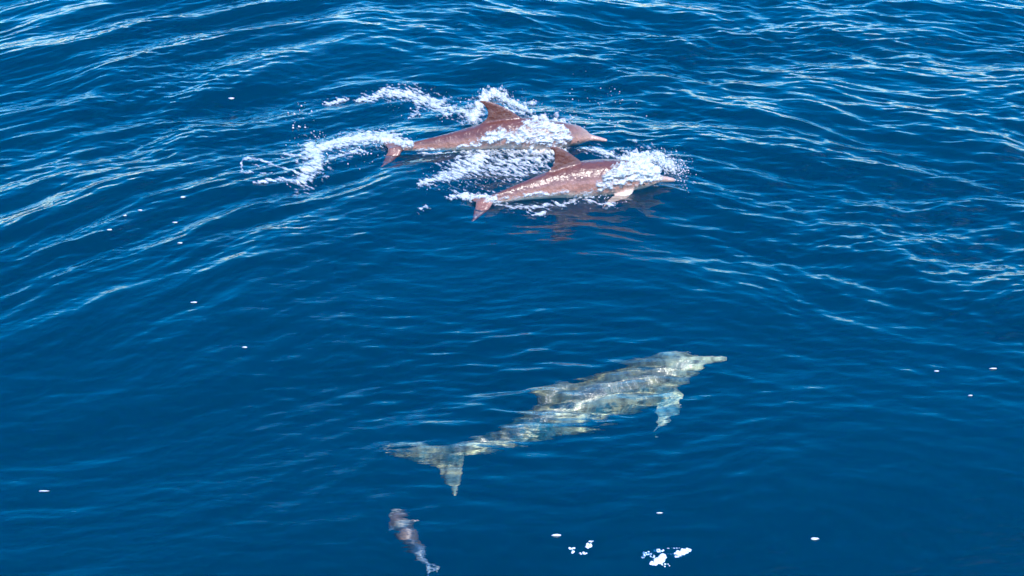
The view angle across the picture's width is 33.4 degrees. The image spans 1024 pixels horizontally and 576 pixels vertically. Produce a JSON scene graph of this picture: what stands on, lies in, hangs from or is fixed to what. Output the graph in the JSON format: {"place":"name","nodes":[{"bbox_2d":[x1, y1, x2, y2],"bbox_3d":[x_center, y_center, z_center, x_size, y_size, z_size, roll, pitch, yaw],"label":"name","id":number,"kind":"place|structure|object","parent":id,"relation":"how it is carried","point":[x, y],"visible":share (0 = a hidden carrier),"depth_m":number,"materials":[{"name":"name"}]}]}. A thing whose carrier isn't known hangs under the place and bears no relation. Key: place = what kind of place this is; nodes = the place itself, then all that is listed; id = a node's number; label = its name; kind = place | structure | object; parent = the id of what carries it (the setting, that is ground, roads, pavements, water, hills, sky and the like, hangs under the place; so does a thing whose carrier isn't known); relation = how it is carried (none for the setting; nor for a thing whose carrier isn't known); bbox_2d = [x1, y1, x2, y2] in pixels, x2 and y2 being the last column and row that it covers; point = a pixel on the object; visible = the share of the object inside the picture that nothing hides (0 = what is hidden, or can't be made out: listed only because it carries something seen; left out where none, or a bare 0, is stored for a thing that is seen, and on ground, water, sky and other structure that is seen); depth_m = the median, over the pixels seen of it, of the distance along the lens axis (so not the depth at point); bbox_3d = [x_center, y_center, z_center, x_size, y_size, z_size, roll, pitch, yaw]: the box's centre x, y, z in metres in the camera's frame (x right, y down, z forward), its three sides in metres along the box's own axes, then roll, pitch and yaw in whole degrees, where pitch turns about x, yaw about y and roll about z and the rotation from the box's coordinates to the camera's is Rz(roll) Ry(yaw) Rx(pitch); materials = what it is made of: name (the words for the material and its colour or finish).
{"place":"outdoors","nodes":[
{"label":"outdoors","id":0,"kind":"place"},
{"bbox_2d":[0,0,1023,575],"bbox_3d":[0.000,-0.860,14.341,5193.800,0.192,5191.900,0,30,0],"label":"sea","id":1,"kind":"structure","parent":0,"point":[770,322],"depth_m":12.79,"materials":[{"name":"liquid"}]},
{"bbox_2d":[240,156,302,182],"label":"foam","id":2,"kind":"object","parent":1,"relation":"on","point":[269,179],"visible":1,"depth_m":14.42,"materials":[{"name":"grey"}]},
{"bbox_2d":[284,130,411,187],"bbox_3d":[-1.570,-1.195,14.954,1.567,0.097,1.052,-26,39,-37],"label":"foam","id":3,"kind":"object","parent":1,"relation":"on","point":[356,137],"visible":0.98,"depth_m":15.04,"materials":[{"name":"grey"}]},
{"bbox_2d":[322,83,482,118],"bbox_3d":[-0.896,-1.750,15.928,1.666,0.074,0.812,11,32,18],"label":"foam","id":4,"kind":"object","parent":1,"relation":"on","point":[410,93],"visible":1,"depth_m":15.98,"materials":[{"name":"grey"}]},
{"bbox_2d":[287,94,521,189],"bbox_3d":[-0.962,-1.327,15.150,2.226,0.134,2.236,0,30,0],"label":"spray","id":5,"kind":"object","parent":1,"relation":"on","point":[400,139],"visible":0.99,"depth_m":15.04,"materials":[{"name":"grey liquid"}]},
{"bbox_2d":[380,117,571,151],"bbox_3d":[-0.322,-1.320,14.821,1.728,0.362,0.272,3,30,6],"label":"foam","id":6,"kind":"object","parent":1,"relation":"on","point":[553,128],"visible":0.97,"depth_m":14.71,"materials":[{"name":"grey"}]},
{"bbox_2d":[417,149,554,185],"bbox_3d":[-0.157,-1.061,14.639,1.296,0.090,1.215,0,30,0],"label":"foam","id":7,"kind":"object","parent":1,"relation":"on","point":[478,157],"visible":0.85,"depth_m":14.63,"materials":[{"name":"grey"}]},
{"bbox_2d":[384,101,606,155],"bbox_3d":[-0.157,-1.344,14.814,1.973,0.594,0.396,0,30,0],"label":"dolphin","id":8,"kind":"object","parent":1,"relation":"on","point":[500,118],"visible":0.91,"depth_m":14.77,"materials":[{"name":"pink"}]},
{"bbox_2d":[422,111,569,161],"bbox_3d":[-0.135,-1.333,15.060,1.457,0.086,1.079,0,30,0],"label":"foam","id":9,"kind":"object","parent":1,"relation":"on","point":[542,116],"visible":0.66,"depth_m":14.81,"materials":[{"name":"grey"}]},
{"bbox_2d":[420,190,589,215],"bbox_3d":[-0.035,-0.722,14.080,1.476,0.058,0.583,0,30,0],"label":"foam","id":10,"kind":"object","parent":1,"relation":"on","point":[463,195],"visible":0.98,"depth_m":14.07,"materials":[{"name":"grey"}]},
{"bbox_2d":[462,85,564,123],"bbox_3d":[0.073,-1.700,15.788,1.073,0.116,1.097,0,30,0],"label":"foam","id":11,"kind":"object","parent":1,"relation":"on","point":[483,97],"visible":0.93,"depth_m":15.81,"materials":[{"name":"grey"}]},
{"bbox_2d":[465,87,646,150],"bbox_3d":[0.539,-1.632,15.500,1.477,0.291,2.014,-14,33,-22],"label":"spray","id":12,"kind":"object","parent":1,"relation":"on","point":[558,112],"visible":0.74,"depth_m":15.66,"materials":[{"name":"grey liquid"}]},
{"bbox_2d":[464,154,662,203],"bbox_3d":[0.436,-0.905,14.170,1.709,0.329,0.309,-5,30,-8],"label":"foam","id":13,"kind":"object","parent":1,"relation":"on","point":[649,170],"visible":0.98,"depth_m":14.13,"materials":[{"name":"grey"}]},
{"bbox_2d":[469,146,674,210],"bbox_3d":[0.457,-0.935,14.168,1.781,0.549,0.447,-9,31,-15],"label":"dolphin","id":14,"kind":"object","parent":1,"relation":"in","point":[571,174],"visible":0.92,"depth_m":14.09,"materials":[{"name":"pink"}]},
{"bbox_2d":[569,541,591,554],"bbox_3d":[0.428,1.549,10.149,0.175,0.009,0.100,-14,33,-23],"label":"bubble patch","id":15,"kind":"object","parent":1,"relation":"on","point":[586,546],"visible":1,"depth_m":10.15,"materials":[{"name":"white liquid"}]},
{"bbox_2d":[586,197,613,205],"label":"foam","id":16,"kind":"object","parent":1,"relation":"on","point":[609,203],"visible":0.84,"depth_m":14.07,"materials":[{"name":"grey"}]},
{"bbox_2d":[582,147,620,158],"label":"foam","id":17,"kind":"object","parent":1,"relation":"on","point":[606,153],"visible":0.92,"depth_m":14.79,"materials":[{"name":"grey"}]},
{"bbox_2d":[576,147,696,203],"bbox_3d":[1.062,-0.972,14.404,1.108,0.168,1.143,0,30,0],"label":"spray","id":18,"kind":"object","parent":1,"relation":"on","point":[661,165],"visible":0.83,"depth_m":14.53,"materials":[{"name":"grey liquid"}]},
{"bbox_2d":[620,142,681,169],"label":"foam","id":19,"kind":"object","parent":1,"relation":"on","point":[652,156],"visible":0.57,"depth_m":14.69,"materials":[{"name":"grey"}]},
{"bbox_2d":[641,548,690,566],"bbox_3d":[0.915,1.589,10.089,0.308,0.011,0.179,0,30,0],"label":"bubble patch","id":20,"kind":"object","parent":1,"relation":"on","point":[660,558],"visible":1,"depth_m":10.09,"materials":[{"name":"white liquid"}]}
]}

